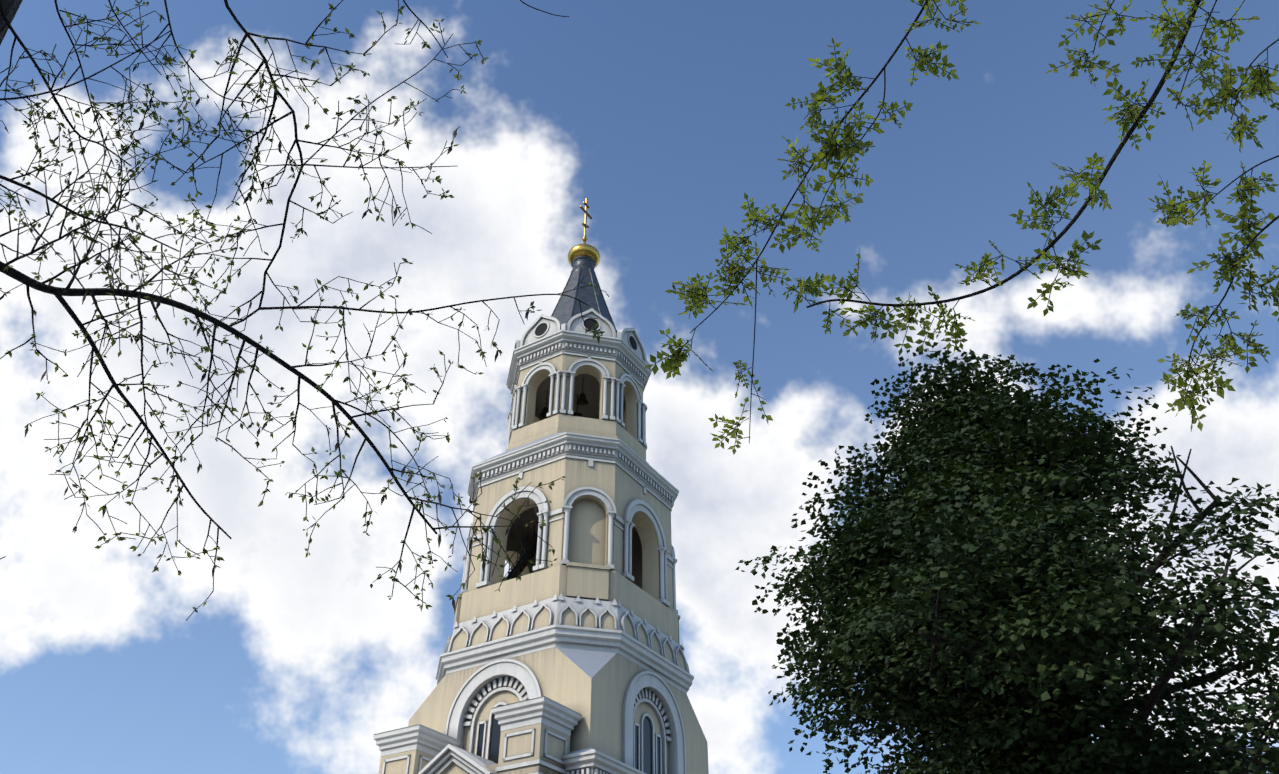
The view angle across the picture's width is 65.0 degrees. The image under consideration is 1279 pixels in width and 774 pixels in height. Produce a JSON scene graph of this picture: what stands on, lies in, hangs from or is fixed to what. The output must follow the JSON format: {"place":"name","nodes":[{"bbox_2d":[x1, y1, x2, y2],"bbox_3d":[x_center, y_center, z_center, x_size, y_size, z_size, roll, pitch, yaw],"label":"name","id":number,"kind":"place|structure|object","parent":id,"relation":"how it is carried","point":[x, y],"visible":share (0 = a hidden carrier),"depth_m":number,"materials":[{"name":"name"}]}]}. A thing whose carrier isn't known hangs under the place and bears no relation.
{"place":"outdoors","nodes":[
{"label":"outdoors","id":0,"kind":"place"},
{"bbox_2d":[0,0,1278,773],"label":"sky","id":1,"kind":"structure","parent":0,"point":[661,115],"materials":[{"name":"blue"}]},
{"bbox_3d":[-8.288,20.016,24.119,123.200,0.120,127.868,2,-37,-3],"label":"pavement apron","id":2,"kind":"structure","parent":0,"visible":0},
{"bbox_2d":[0,0,608,620],"bbox_3d":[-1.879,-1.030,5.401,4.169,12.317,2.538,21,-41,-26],"label":"robinia tree","id":3,"kind":"object","parent":2,"relation":"on","point":[8,10],"visible":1,"depth_m":4.89,"materials":[{"name":"brown plant"}]},
{"bbox_2d":[373,198,708,773],"bbox_3d":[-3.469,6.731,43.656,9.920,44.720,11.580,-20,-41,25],"label":"bell tower","id":4,"kind":"structure","parent":2,"relation":"on","point":[571,659],"depth_m":39.58,"materials":[{"name":"beige paint"}]},
{"bbox_2d":[645,0,1278,453],"bbox_3d":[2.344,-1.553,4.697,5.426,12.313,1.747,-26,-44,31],"label":"young leaf tree","id":5,"kind":"object","parent":2,"relation":"on","point":[1255,80],"visible":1,"depth_m":4.72,"materials":[{"name":"green plant"}]},
{"bbox_2d":[735,338,1278,773],"bbox_3d":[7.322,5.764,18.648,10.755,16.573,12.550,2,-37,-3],"label":"tree","id":6,"kind":"object","parent":2,"relation":"on","point":[990,614],"visible":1,"depth_m":16.91,"materials":[{"name":"green plant"}]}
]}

